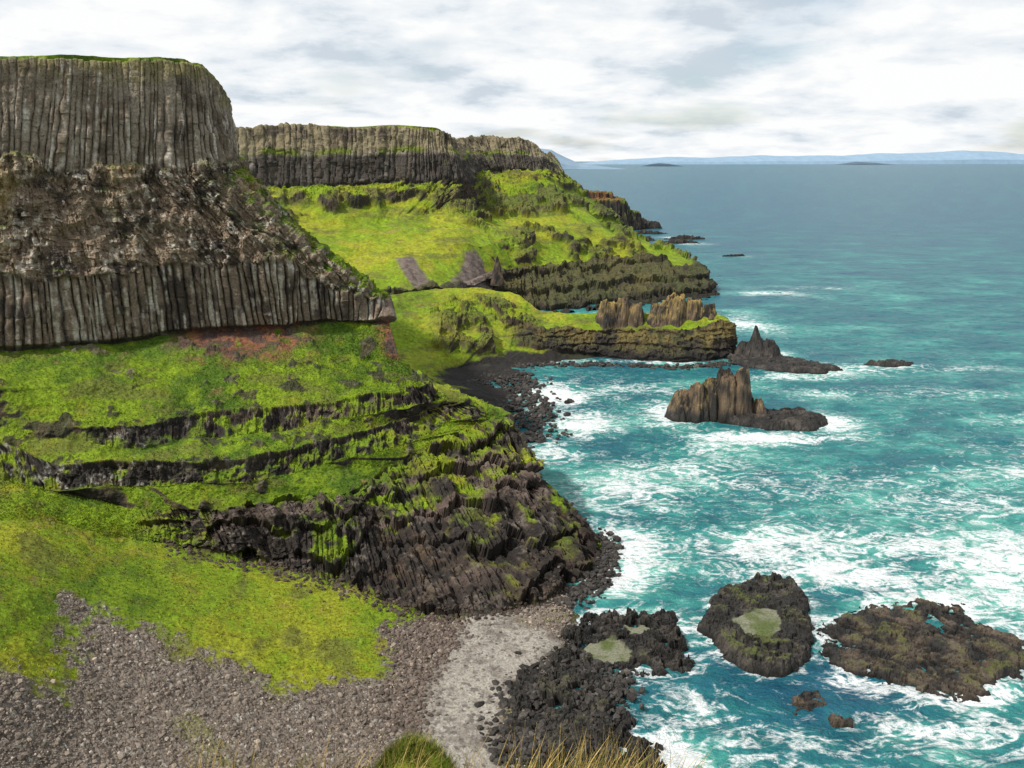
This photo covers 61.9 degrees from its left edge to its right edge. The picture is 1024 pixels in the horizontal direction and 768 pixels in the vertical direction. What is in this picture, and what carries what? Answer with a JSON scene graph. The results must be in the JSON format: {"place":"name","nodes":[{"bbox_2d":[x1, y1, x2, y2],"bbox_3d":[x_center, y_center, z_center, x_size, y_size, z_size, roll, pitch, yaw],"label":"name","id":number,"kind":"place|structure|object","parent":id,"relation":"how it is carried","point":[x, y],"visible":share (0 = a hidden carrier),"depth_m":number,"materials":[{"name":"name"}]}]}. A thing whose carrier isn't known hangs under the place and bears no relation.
{"place":"outdoors","nodes":[
{"label":"outdoors","id":0,"kind":"place"},
{"bbox_2d":[0,54,600,767],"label":"basalt cliff","id":1,"kind":"structure","parent":0,"point":[140,206],"depth_m":195.31,"materials":[{"name":"grey stone"}]},
{"bbox_2d":[0,590,573,767],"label":"scree stones","id":2,"kind":"object","parent":1,"relation":"on","point":[122,755],"visible":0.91,"depth_m":131.43,"materials":[{"name":"grey gravel"}]},
{"bbox_2d":[0,324,600,702],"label":"turf tufts","id":3,"kind":"object","parent":1,"relation":"on","point":[24,488],"visible":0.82,"depth_m":175.30,"materials":[{"name":"plant"}]},
{"bbox_2d":[163,540,568,624],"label":"fallen rocks","id":4,"kind":"object","parent":1,"relation":"on","point":[511,609],"visible":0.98,"depth_m":172.94,"materials":[{"name":"stone"}]},
{"bbox_2d":[373,615,473,738],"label":"rubble","id":5,"kind":"object","parent":1,"relation":"on","point":[445,627],"visible":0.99,"depth_m":154.32,"materials":[{"name":"stone"}]},
{"bbox_2d":[420,611,556,766],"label":"beach pebbles","id":6,"kind":"object","parent":1,"relation":"on","point":[474,654],"visible":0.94,"depth_m":157.16,"materials":[{"name":"stone"}]},
{"bbox_2d":[236,122,719,312],"bbox_3d":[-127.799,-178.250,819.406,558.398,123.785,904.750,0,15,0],"label":"basalt cliff","id":7,"kind":"structure","parent":0,"point":[394,209],"depth_m":605.58,"materials":[{"name":"green plant"}]},
{"bbox_2d":[490,256,504,285],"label":"rock pinnacle","id":8,"kind":"object","parent":7,"relation":"on","point":[497,278],"visible":1,"depth_m":527.00,"materials":[{"name":"grey stone"}]},
{"bbox_2d":[0,0,1023,160],"label":"sky","id":9,"kind":"structure","parent":0,"point":[578,80],"materials":[{"name":"white"}]},
{"bbox_2d":[390,287,737,411],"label":"basalt promontory","id":10,"kind":"structure","parent":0,"point":[455,337],"depth_m":399.47,"materials":[{"name":"green plant"}]},
{"bbox_2d":[595,296,644,328],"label":"rock outcrop","id":11,"kind":"object","parent":10,"relation":"on","point":[621,313],"visible":0.99,"depth_m":409.18,"materials":[{"name":"brown stone"}]},
{"bbox_2d":[646,292,716,327],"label":"rock outcrop","id":12,"kind":"object","parent":10,"relation":"on","point":[675,309],"visible":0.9,"depth_m":408.77,"materials":[{"name":"brown stone"}]},
{"bbox_2d":[540,148,621,168],"bbox_3d":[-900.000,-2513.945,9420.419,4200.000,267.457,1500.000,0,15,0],"label":"distant headland","id":13,"kind":"structure","parent":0,"point":[566,163],"depth_m":8820.55,"materials":[{"name":"blue"}]},
{"bbox_2d":[488,161,1023,767],"bbox_3d":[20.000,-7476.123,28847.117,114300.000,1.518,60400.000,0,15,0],"label":"sea","id":14,"kind":"structure","parent":0,"point":[888,487],"depth_m":271.84,"materials":[{"name":"liquid"}]},
{"bbox_2d":[507,607,694,767],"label":"rock platform","id":15,"kind":"object","parent":14,"relation":"in","point":[617,639],"visible":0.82,"depth_m":152.28,"materials":[{"name":"black stone"}]},
{"bbox_2d":[465,359,736,765],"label":"shore boulders","id":16,"kind":"object","parent":14,"relation":"in","point":[594,577],"visible":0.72,"depth_m":156.24,"materials":[{"name":"black stone"}]},
{"bbox_2d":[644,163,677,165],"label":"island skerry","id":17,"kind":"structure","parent":14,"relation":"in","point":[659,164],"depth_m":12642.57,"materials":[{"name":"stone"}]},
{"bbox_2d":[589,190,744,256],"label":"headland rocks","id":18,"kind":"object","parent":14,"relation":"in","point":[619,206],"visible":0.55,"depth_m":1122.42,"materials":[{"name":"brown stone"}]},
{"bbox_2d":[664,367,827,431],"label":"rock stack","id":19,"kind":"object","parent":14,"relation":"in","point":[724,396],"visible":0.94,"depth_m":302.03,"materials":[{"name":"brown stone"}]},
{"bbox_2d":[697,572,814,677],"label":"tidal rock island","id":20,"kind":"structure","parent":14,"relation":"in","point":[759,624],"depth_m":166.90,"materials":[{"name":"grey stone"}]},
{"bbox_2d":[725,325,842,373],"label":"rock stack","id":21,"kind":"object","parent":14,"relation":"in","point":[756,351],"visible":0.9,"depth_m":388.78,"materials":[{"name":"grey stone"}]},
{"bbox_2d":[835,162,893,164],"bbox_3d":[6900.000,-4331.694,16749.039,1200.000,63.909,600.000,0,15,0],"label":"island skerry","id":22,"kind":"structure","parent":14,"relation":"in","point":[860,163],"depth_m":16491.73,"materials":[{"name":"stone"}]},
{"bbox_2d":[863,359,913,367],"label":"tidal rock","id":23,"kind":"object","parent":14,"relation":"in","point":[893,363],"visible":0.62,"depth_m":384.89,"materials":[{"name":"grey stone"}]},
{"bbox_2d":[816,598,1023,702],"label":"tidal reef","id":24,"kind":"object","parent":14,"relation":"in","point":[900,645],"visible":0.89,"depth_m":160.93},
{"bbox_2d":[585,150,1023,163],"bbox_3d":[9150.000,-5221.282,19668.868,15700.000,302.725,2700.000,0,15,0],"label":"distant hills","id":25,"kind":"structure","parent":0,"point":[968,157],"depth_m":18539.51,"materials":[{"name":"blue"}]},
{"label":"grassy hill","id":26,"kind":"structure","parent":0,"visible":0},
{"bbox_2d":[370,728,462,767],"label":"grass tussock","id":27,"kind":"object","parent":26,"relation":"on","point":[404,764],"depth_m":12.69,"materials":[{"name":"green plant"}]},
{"bbox_2d":[149,719,726,767],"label":"dry grass","id":28,"kind":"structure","parent":26,"relation":"on","point":[538,762],"depth_m":8.87,"materials":[{"name":"plant"}]}
]}

